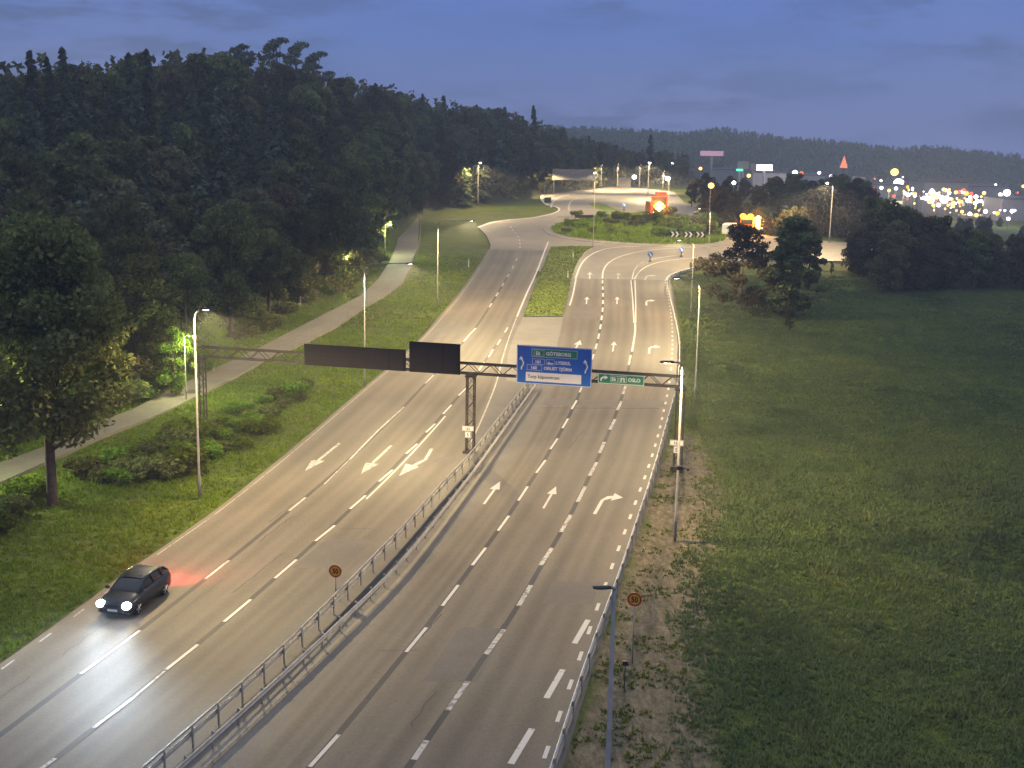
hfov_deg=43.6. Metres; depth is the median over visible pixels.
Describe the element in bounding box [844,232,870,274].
shrub
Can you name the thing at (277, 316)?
bush
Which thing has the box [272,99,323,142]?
broadleaf tree
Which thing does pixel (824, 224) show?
shrub
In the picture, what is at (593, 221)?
street lamp
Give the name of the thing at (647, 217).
bush
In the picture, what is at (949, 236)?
broadleaf tree
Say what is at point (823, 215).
shrub
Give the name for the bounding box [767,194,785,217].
broadleaf tree
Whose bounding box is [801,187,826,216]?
broadleaf tree
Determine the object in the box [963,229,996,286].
broadleaf tree
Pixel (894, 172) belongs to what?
town lamp
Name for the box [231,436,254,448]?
bush
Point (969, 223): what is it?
shrub
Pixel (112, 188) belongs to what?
broadleaf tree
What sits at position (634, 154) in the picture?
broadleaf tree
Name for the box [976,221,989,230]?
shrub
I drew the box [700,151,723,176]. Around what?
pylon sign
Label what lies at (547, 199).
sign board
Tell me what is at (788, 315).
young tree
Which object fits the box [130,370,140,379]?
bush
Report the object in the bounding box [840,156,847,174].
triangle sign
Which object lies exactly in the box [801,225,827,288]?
broadleaf tree
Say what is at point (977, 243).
broadleaf tree
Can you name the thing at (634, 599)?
speed limit sign
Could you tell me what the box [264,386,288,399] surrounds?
bush
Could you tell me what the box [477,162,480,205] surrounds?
street lamp
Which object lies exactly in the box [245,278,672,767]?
eastbound road
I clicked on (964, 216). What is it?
lit wall
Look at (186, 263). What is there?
broadleaf tree
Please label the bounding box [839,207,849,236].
shrub
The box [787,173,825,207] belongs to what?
building
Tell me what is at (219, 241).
broadleaf tree
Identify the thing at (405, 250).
cycle path
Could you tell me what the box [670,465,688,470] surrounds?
camera box
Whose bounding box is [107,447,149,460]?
bush
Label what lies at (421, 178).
broadleaf tree
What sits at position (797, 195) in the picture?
broadleaf tree
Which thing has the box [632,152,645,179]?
broadleaf tree
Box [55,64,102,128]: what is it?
broadleaf tree
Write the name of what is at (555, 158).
broadleaf tree
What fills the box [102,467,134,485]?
bush
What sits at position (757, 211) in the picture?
shrub
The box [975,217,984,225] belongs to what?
shrub
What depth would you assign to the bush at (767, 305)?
158.31 m
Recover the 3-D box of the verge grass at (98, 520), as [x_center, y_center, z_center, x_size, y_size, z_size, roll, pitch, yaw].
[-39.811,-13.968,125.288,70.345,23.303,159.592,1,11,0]
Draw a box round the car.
[96,564,170,614]
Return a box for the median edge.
[199,392,537,767]
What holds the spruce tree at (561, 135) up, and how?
on the ground at (458, 233)
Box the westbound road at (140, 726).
[0,250,544,767]
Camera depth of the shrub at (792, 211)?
238.40 m
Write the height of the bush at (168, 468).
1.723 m
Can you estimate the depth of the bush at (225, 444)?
91.55 m
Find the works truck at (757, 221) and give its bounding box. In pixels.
[755,216,763,232]
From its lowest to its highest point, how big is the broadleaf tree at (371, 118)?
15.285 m
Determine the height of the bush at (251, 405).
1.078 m
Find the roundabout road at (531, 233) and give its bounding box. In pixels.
[478,187,872,280]
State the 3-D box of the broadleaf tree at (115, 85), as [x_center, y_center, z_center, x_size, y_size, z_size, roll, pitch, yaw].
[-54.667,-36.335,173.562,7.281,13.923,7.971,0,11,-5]
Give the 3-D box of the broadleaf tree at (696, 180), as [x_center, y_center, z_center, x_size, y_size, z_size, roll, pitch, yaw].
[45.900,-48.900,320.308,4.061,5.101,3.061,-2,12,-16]
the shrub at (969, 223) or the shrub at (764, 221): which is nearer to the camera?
the shrub at (764, 221)
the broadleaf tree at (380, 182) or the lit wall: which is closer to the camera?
the broadleaf tree at (380, 182)
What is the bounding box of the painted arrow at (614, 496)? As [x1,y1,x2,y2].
[593,494,622,513]
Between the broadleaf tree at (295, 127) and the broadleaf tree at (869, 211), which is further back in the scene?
the broadleaf tree at (869, 211)
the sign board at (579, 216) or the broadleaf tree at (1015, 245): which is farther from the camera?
the sign board at (579, 216)
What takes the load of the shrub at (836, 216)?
on the ground at (458, 233)
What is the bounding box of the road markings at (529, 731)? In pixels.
[165,187,841,766]
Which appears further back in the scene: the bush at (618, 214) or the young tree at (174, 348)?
the bush at (618, 214)
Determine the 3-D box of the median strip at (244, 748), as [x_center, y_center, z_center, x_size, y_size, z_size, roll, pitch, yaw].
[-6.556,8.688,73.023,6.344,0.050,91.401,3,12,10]
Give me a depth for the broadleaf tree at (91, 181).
135.13 m
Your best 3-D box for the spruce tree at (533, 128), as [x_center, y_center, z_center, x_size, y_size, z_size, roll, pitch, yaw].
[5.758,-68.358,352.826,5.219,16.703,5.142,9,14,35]
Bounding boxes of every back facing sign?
[304,344,405,370]
[409,341,459,374]
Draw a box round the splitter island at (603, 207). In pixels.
[588,203,623,212]
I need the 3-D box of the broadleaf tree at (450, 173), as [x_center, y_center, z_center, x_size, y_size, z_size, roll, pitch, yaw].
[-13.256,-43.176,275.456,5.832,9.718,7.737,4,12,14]
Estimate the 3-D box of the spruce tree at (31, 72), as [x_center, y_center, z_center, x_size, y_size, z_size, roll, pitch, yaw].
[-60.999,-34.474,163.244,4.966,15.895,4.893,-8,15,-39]
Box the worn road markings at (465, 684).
[1,192,672,767]
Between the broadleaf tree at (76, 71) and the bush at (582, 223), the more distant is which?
the bush at (582, 223)
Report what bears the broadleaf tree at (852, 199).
on the ground at (458, 233)
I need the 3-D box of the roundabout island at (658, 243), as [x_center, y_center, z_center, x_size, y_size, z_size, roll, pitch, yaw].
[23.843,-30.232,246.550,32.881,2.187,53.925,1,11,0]
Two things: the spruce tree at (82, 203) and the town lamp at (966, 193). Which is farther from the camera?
the town lamp at (966, 193)
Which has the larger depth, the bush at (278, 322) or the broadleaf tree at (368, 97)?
the broadleaf tree at (368, 97)
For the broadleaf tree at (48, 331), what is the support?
on the ground at (458, 233)
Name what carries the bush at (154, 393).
on the ground at (458, 233)
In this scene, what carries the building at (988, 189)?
on the ground at (458, 233)
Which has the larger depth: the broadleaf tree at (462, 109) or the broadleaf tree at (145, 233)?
the broadleaf tree at (462, 109)
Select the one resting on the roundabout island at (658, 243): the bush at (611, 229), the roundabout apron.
the bush at (611, 229)
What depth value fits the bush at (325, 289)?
165.13 m
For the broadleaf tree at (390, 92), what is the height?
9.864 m
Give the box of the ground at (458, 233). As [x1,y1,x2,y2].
[0,129,1023,767]
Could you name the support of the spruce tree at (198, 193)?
on the ground at (458, 233)
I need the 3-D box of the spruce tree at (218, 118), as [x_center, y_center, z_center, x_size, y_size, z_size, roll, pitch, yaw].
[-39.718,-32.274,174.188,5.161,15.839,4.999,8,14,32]
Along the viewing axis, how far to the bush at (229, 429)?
95.84 m
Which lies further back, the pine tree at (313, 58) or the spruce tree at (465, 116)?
the spruce tree at (465, 116)
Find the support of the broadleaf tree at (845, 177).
on the ground at (458, 233)
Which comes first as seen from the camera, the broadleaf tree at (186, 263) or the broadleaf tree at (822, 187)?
the broadleaf tree at (186, 263)
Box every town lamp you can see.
[708,183,713,213]
[891,168,898,182]
[894,179,902,183]
[941,196,947,208]
[964,191,968,214]
[1003,189,1010,195]
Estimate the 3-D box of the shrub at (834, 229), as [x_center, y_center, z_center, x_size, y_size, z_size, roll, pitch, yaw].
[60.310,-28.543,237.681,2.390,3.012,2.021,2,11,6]
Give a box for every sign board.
[544,197,550,202]
[561,228,571,233]
[575,215,585,219]
[618,177,630,188]
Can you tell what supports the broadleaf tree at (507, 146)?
on the ground at (458, 233)
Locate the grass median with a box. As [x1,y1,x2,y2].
[523,246,594,316]
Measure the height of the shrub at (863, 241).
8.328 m
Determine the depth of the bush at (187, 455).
85.36 m
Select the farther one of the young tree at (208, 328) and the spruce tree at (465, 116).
the spruce tree at (465, 116)
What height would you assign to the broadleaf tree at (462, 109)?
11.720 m
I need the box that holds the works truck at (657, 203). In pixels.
[645,192,667,214]
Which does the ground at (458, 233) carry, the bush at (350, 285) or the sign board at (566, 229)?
the bush at (350, 285)
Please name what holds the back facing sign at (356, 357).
attached to the sign gantry
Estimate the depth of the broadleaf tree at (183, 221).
133.36 m
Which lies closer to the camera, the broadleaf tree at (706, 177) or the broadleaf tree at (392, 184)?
the broadleaf tree at (392, 184)
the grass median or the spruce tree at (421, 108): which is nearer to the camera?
the grass median
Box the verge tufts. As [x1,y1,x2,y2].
[569,395,721,767]
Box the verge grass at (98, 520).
[0,124,481,658]
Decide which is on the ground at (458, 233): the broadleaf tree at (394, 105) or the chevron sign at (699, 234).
the broadleaf tree at (394, 105)
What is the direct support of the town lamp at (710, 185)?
on the ground at (458, 233)
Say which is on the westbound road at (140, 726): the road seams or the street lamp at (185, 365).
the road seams
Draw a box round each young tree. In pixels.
[146,347,183,392]
[156,326,197,394]
[193,314,235,372]
[334,261,345,278]
[380,228,391,248]
[783,300,795,331]
[830,261,833,274]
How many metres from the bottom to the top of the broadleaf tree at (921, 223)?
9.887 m
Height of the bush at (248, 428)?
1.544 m
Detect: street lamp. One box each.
[184,335,193,398]
[193,308,211,499]
[364,262,413,386]
[437,220,474,308]
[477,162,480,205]
[593,172,595,245]
[593,585,615,767]
[647,162,650,195]
[660,361,682,541]
[661,175,669,214]
[672,277,699,400]
[676,239,693,319]
[699,208,710,259]
[824,182,832,242]
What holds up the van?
on the roundabout road at (531, 233)
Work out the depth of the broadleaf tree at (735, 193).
269.40 m
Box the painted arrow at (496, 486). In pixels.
[483,482,499,503]
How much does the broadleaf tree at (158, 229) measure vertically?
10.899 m
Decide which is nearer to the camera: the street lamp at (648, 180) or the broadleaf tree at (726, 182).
the broadleaf tree at (726, 182)
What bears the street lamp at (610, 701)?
on the ground at (458, 233)
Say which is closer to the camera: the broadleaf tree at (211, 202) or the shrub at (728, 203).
the broadleaf tree at (211, 202)
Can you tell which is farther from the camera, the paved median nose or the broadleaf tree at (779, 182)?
the broadleaf tree at (779, 182)
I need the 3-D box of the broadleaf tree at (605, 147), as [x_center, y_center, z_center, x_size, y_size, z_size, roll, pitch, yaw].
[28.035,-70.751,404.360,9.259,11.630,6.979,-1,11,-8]
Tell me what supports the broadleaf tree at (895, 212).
on the ground at (458, 233)
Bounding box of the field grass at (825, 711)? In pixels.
[664,273,1023,767]
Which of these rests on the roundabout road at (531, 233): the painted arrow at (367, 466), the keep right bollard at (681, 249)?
the keep right bollard at (681, 249)
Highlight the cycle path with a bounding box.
[0,218,418,484]
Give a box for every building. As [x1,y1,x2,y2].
[704,167,749,190]
[744,171,787,206]
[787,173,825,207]
[852,175,865,179]
[872,183,906,207]
[908,179,968,213]
[966,184,1004,212]
[982,196,1023,220]
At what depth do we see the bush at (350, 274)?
174.41 m
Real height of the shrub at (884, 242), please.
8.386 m
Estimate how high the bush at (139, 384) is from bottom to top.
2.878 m
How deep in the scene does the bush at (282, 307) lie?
149.15 m
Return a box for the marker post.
[623,660,627,691]
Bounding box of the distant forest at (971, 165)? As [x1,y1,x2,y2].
[528,124,1023,195]
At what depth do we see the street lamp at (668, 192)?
264.70 m
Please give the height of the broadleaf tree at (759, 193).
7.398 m
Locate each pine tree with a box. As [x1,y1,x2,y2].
[228,43,255,77]
[256,37,297,74]
[283,41,314,76]
[301,51,335,82]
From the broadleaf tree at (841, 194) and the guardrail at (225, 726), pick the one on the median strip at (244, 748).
the guardrail at (225, 726)
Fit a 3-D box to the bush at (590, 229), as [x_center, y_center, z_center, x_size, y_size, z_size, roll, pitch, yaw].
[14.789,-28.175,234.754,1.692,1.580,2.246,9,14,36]
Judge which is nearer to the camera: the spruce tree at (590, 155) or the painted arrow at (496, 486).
the painted arrow at (496, 486)
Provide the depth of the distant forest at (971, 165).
775.34 m
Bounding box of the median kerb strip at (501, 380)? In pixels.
[498,278,574,383]
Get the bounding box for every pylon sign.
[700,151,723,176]
[736,169,742,190]
[737,161,748,178]
[750,164,756,195]
[756,165,772,184]
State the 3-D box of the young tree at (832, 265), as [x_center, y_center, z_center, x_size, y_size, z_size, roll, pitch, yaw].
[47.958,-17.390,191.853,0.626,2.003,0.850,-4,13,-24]
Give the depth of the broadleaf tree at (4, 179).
127.12 m
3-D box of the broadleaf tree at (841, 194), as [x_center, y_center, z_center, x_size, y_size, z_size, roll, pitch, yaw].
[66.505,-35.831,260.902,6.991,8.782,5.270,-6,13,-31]
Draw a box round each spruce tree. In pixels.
[20,50,48,144]
[37,56,62,150]
[49,46,82,172]
[50,195,76,262]
[74,180,92,223]
[118,52,143,142]
[137,48,161,129]
[137,78,157,151]
[189,155,209,219]
[190,143,209,205]
[208,87,231,191]
[272,129,283,163]
[335,191,356,259]
[370,83,381,113]
[417,93,425,136]
[438,115,447,146]
[439,95,449,134]
[452,140,474,204]
[462,111,468,128]
[469,120,492,201]
[490,118,508,193]
[501,107,508,127]
[505,155,519,198]
[520,115,525,130]
[529,105,538,140]
[554,128,567,184]
[567,144,573,168]
[568,152,580,189]
[577,140,583,168]
[583,135,591,167]
[583,145,598,186]
[590,143,606,187]
[641,135,656,185]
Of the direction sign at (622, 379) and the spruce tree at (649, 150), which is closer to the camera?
the direction sign at (622, 379)
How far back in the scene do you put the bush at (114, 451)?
86.55 m
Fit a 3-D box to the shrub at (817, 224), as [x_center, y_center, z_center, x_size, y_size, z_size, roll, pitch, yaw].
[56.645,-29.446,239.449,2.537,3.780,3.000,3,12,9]
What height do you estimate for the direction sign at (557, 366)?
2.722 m
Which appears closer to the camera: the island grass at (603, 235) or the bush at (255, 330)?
the bush at (255, 330)
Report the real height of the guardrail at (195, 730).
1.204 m
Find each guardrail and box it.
[141,383,528,767]
[176,384,535,767]
[550,260,848,767]
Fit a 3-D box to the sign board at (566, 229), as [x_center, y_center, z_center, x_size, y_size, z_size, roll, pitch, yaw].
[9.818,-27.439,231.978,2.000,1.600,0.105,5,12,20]
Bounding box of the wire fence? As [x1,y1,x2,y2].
[283,227,420,349]
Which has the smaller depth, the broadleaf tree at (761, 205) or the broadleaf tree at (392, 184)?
the broadleaf tree at (392, 184)
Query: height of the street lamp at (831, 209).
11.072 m
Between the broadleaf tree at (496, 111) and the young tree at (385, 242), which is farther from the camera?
the broadleaf tree at (496, 111)
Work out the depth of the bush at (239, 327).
136.36 m
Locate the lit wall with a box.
[958,214,982,217]
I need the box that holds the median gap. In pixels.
[173,392,530,767]
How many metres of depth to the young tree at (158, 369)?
109.98 m
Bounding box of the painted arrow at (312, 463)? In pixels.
[305,443,340,470]
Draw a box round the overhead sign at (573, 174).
[552,169,595,194]
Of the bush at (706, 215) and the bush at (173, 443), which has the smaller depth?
the bush at (173, 443)
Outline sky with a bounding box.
[0,0,1023,159]
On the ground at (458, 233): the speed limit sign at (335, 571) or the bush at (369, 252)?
the bush at (369, 252)
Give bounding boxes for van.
[722,223,734,234]
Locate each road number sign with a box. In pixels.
[462,426,473,437]
[670,440,683,452]
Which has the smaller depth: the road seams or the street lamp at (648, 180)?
the road seams
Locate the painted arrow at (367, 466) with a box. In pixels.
[361,446,391,473]
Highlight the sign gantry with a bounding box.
[196,345,686,472]
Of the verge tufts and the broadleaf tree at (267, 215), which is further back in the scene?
the broadleaf tree at (267, 215)
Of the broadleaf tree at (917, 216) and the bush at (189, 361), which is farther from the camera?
the broadleaf tree at (917, 216)
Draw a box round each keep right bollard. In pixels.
[648,252,652,261]
[679,247,683,256]
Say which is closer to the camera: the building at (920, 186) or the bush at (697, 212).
the bush at (697, 212)
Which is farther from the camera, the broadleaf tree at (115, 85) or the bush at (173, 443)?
the broadleaf tree at (115, 85)
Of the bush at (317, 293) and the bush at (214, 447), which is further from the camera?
the bush at (317, 293)
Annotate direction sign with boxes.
[516,345,592,387]
[598,373,644,385]
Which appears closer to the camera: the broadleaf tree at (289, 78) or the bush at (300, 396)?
the bush at (300, 396)
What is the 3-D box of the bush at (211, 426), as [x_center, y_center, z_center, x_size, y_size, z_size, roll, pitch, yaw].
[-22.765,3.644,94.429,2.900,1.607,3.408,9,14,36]
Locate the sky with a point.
(901, 73)
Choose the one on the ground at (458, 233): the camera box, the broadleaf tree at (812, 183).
the broadleaf tree at (812, 183)
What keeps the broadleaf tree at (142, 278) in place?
on the ground at (458, 233)
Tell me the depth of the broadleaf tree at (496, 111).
331.17 m
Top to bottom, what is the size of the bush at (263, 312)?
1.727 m
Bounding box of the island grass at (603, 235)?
[551,210,728,243]
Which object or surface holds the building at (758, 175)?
on the ground at (458, 233)
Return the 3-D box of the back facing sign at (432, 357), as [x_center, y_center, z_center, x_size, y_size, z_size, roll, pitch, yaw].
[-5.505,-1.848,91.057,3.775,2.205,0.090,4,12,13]
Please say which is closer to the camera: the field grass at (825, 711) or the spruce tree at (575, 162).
the field grass at (825, 711)
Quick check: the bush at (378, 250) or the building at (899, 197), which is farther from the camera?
the building at (899, 197)
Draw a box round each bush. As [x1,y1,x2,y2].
[0,420,25,445]
[0,473,46,500]
[0,493,35,513]
[0,509,19,532]
[61,455,106,477]
[87,463,119,480]
[97,378,154,403]
[97,447,126,465]
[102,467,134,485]
[105,457,141,468]
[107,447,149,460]
[120,361,159,380]
[123,452,150,459]
[124,455,164,479]
[126,355,155,365]
[129,438,170,455]
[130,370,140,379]
[130,433,182,449]
[141,383,160,400]
[145,469,176,474]
[147,452,186,477]
[155,437,191,447]
[156,427,191,441]
[159,416,209,437]
[159,426,196,441]
[161,444,208,472]
[183,349,220,368]
[186,440,223,457]
[189,420,224,439]
[190,338,221,349]
[191,437,215,446]
[209,419,223,424]
[213,427,229,440]
[216,440,231,449]
[217,416,234,427]
[220,400,246,412]
[222,339,239,350]
[222,409,265,430]
[225,428,233,434]
[226,320,251,337]
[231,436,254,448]
[238,408,253,414]
[240,413,281,434]
[240,415,271,433]
[241,403,256,409]
[244,316,274,330]
[245,326,261,337]
[254,394,273,403]
[254,405,282,415]
[259,310,275,317]
[261,313,286,320]
[262,316,282,330]
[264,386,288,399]
[271,301,297,315]
[274,397,294,407]
[278,380,308,396]
[289,301,302,313]
[291,393,307,401]
[294,292,316,302]
[295,378,314,386]
[309,289,323,297]
[320,277,346,293]
[320,283,335,294]
[338,264,368,281]
[343,281,355,292]
[350,254,374,270]
[357,248,375,256]
[366,247,381,253]
[375,253,389,262]
[563,218,577,225]
[570,210,583,215]
[572,220,589,227]
[587,226,595,231]
[596,211,607,216]
[606,226,616,232]
[607,219,620,223]
[610,211,631,218]
[627,219,641,225]
[631,213,650,220]
[635,217,645,222]
[648,212,660,220]
[650,225,677,235]
[655,223,669,227]
[657,216,673,223]
[658,220,682,230]
[659,206,677,214]
[671,215,688,221]
[681,220,688,227]
[681,223,705,232]
[688,216,700,220]
[689,219,716,232]
[694,209,704,214]
[697,212,717,219]
[713,216,733,226]
[717,213,723,218]
[746,306,762,316]
[756,299,776,311]
[771,306,785,316]
[798,291,817,300]
[809,283,826,294]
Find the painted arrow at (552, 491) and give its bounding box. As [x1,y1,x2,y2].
[543,487,555,507]
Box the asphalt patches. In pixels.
[292,306,665,681]
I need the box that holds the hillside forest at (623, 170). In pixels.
[0,47,694,403]
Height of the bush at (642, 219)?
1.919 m
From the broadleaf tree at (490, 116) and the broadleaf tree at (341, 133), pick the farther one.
the broadleaf tree at (490, 116)
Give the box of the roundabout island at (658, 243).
[553,214,727,244]
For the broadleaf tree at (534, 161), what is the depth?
313.77 m
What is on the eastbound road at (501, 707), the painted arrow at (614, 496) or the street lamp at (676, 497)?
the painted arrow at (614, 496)
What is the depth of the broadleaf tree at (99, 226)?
122.01 m
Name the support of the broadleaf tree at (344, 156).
on the ground at (458, 233)
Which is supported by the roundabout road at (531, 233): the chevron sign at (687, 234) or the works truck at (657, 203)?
the works truck at (657, 203)
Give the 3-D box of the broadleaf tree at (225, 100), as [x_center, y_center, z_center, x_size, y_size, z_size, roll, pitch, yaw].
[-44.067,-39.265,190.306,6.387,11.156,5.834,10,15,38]
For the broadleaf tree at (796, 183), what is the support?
on the ground at (458, 233)
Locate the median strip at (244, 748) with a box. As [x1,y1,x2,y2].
[131,383,549,767]
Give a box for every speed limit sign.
[329,565,341,597]
[627,592,641,663]
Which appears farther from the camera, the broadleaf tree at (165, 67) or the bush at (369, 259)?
the broadleaf tree at (165, 67)
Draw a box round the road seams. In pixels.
[0,272,667,767]
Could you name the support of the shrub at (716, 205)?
on the ground at (458, 233)
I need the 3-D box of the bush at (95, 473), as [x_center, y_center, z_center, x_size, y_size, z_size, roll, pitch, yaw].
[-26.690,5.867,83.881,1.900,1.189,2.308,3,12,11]
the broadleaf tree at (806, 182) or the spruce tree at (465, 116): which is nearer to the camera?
the spruce tree at (465, 116)
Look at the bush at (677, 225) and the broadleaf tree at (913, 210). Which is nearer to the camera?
the broadleaf tree at (913, 210)
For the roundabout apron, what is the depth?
223.25 m
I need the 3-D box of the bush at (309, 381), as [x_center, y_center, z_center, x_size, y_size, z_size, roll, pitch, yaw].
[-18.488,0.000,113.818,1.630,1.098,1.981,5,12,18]
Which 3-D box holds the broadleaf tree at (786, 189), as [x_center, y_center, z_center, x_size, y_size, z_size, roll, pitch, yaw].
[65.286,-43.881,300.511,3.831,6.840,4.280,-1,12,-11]
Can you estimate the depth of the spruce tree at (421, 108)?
289.18 m
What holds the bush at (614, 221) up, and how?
on the roundabout island at (658, 243)
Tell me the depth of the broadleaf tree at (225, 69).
198.81 m
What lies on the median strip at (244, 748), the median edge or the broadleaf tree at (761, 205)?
the median edge
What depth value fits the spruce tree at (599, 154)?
360.40 m
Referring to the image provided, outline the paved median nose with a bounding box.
[506,317,562,381]
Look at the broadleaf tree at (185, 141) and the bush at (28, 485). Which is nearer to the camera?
the bush at (28, 485)
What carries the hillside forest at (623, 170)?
on the ground at (458, 233)
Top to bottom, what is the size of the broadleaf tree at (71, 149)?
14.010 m
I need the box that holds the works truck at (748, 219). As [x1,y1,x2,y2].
[740,213,754,226]
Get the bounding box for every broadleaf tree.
[0,171,9,199]
[0,205,136,505]
[0,217,47,391]
[4,249,88,394]
[11,70,45,133]
[47,69,77,125]
[51,131,117,199]
[54,164,99,209]
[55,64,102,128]
[80,63,135,138]
[81,196,159,325]
[82,268,125,380]
[83,235,110,273]
[86,175,154,230]
[87,163,120,199]
[89,136,140,189]
[99,56,143,135]
[101,236,183,378]
[116,140,141,214]
[123,51,160,121]
[127,134,186,210]
[133,228,167,342]
[134,146,206,211]
[144,219,206,263]
[151,241,221,340]
[154,62,175,78]
[159,252,213,344]
[163,207,217,304]
[167,122,206,191]
[175,52,219,116]
[189,198,277,338]
[190,143,213,197]
[191,212,251,326]
[199,82,232,142]
[202,198,237,251]
[205,51,241,96]
[221,58,255,90]
[226,200,312,311]
[229,188,292,291]
[257,195,298,296]
[265,182,321,286]
[266,159,303,198]
[268,111,311,157]
[272,65,303,122]
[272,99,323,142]
[280,206,328,302]
[287,84,333,145]
[297,73,323,115]
[302,80,340,120]
[305,186,365,291]
[320,124,363,173]
[325,159,386,253]
[326,77,364,127]
[333,144,377,227]
[338,76,364,117]
[341,142,382,172]
[353,160,399,246]
[362,119,401,175]
[362,133,392,186]
[363,111,401,156]
[364,85,388,117]
[379,92,403,123]
[381,171,404,240]
[385,91,402,114]
[392,91,406,111]
[394,144,429,217]
[395,131,425,171]
[397,93,422,127]
[410,157,438,213]
[414,99,429,115]
[427,108,447,137]
[436,161,465,204]
[445,108,463,129]
[447,130,482,182]
[449,106,475,127]
[466,107,485,131]
[477,125,491,166]
[478,130,499,176]
[482,107,496,128]
[488,134,519,177]
[492,108,511,127]
[512,116,520,123]
[520,150,547,192]
[540,147,562,191]
[592,141,610,175]
[605,142,614,174]
[609,144,623,167]
[626,151,637,174]
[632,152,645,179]
[651,152,664,183]
[653,149,674,179]
[685,183,698,206]
[689,223,780,308]
[690,178,699,196]
[698,172,712,195]
[710,193,725,213]
[722,176,737,187]
[728,186,740,200]
[738,178,752,196]
[739,186,746,200]
[744,186,772,211]
[751,186,767,212]
[760,215,823,316]
[762,177,784,212]
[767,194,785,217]
[771,176,784,196]
[782,185,797,209]
[783,173,807,210]
[784,172,793,207]
[785,181,802,206]
[801,179,808,205]
[801,180,821,205]
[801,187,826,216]
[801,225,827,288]
[815,178,830,213]
[821,185,839,208]
[825,174,837,183]
[828,187,853,208]
[829,174,850,186]
[830,176,848,187]
[832,190,861,217]
[845,177,869,222]
[845,195,882,248]
[858,187,880,224]
[861,181,871,194]
[871,198,917,240]
[872,208,902,253]
[872,220,917,268]
[874,198,900,217]
[905,217,950,286]
[910,207,922,215]
[910,215,953,266]
[912,212,924,219]
[940,215,953,230]
[949,232,972,279]
[956,227,993,289]
[960,227,972,239]
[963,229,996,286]
[977,237,1015,288]
[989,233,1006,258]
[1002,235,1023,283]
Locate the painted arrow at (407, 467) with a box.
[399,449,432,475]
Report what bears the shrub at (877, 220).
on the ground at (458, 233)
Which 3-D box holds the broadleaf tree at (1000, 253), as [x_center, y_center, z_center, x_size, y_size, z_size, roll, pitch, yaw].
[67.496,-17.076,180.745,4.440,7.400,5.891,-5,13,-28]
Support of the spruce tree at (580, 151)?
on the ground at (458, 233)
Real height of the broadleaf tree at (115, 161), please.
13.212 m
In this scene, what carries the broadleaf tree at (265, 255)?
on the ground at (458, 233)
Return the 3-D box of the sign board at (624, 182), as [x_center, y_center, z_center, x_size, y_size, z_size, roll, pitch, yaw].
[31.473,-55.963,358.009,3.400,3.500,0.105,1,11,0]
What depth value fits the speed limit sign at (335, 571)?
63.16 m
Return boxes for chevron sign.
[670,231,679,240]
[683,232,692,238]
[695,232,704,236]
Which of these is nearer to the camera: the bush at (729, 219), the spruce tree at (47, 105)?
the spruce tree at (47, 105)
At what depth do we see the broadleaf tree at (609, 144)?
409.51 m
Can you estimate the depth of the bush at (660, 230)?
229.24 m
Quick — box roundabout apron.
[542,212,732,246]
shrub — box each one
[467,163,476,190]
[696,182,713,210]
[705,186,726,212]
[706,199,719,212]
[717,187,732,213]
[723,199,738,218]
[725,196,748,223]
[751,206,765,233]
[758,213,768,233]
[764,221,774,235]
[765,213,774,230]
[772,209,788,229]
[787,206,797,216]
[795,207,810,224]
[805,201,816,216]
[809,203,830,234]
[811,217,820,232]
[821,211,833,230]
[825,206,852,237]
[831,225,842,237]
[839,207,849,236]
[839,225,870,266]
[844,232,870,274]
[847,212,880,270]
[852,221,879,273]
[863,242,904,290]
[867,231,910,289]
[894,234,936,288]
[947,228,959,272]
[953,221,963,229]
[962,218,973,230]
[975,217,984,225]
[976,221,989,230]
[977,217,992,233]
[996,217,1003,226]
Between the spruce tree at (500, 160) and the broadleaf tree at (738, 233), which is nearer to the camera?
the broadleaf tree at (738, 233)
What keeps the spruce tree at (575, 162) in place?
on the ground at (458, 233)
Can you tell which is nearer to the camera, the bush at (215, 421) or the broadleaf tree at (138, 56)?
the bush at (215, 421)
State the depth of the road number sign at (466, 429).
91.49 m
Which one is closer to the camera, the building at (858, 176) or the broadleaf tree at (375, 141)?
the broadleaf tree at (375, 141)
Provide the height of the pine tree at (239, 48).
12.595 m
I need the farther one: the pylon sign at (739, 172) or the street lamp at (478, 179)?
the pylon sign at (739, 172)
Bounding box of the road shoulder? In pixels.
[541,280,680,767]
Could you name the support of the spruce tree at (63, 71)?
on the ground at (458, 233)
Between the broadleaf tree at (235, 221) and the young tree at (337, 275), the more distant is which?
the young tree at (337, 275)
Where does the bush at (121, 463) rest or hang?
on the ground at (458, 233)
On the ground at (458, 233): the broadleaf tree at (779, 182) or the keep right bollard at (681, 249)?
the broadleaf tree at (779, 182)
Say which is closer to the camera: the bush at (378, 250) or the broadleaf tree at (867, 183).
the bush at (378, 250)
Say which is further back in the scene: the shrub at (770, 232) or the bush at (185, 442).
the shrub at (770, 232)
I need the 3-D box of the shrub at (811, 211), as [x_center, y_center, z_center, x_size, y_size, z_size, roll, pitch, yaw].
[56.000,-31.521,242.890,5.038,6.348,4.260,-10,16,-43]
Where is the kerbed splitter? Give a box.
[633,258,665,277]
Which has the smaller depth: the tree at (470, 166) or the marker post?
the marker post

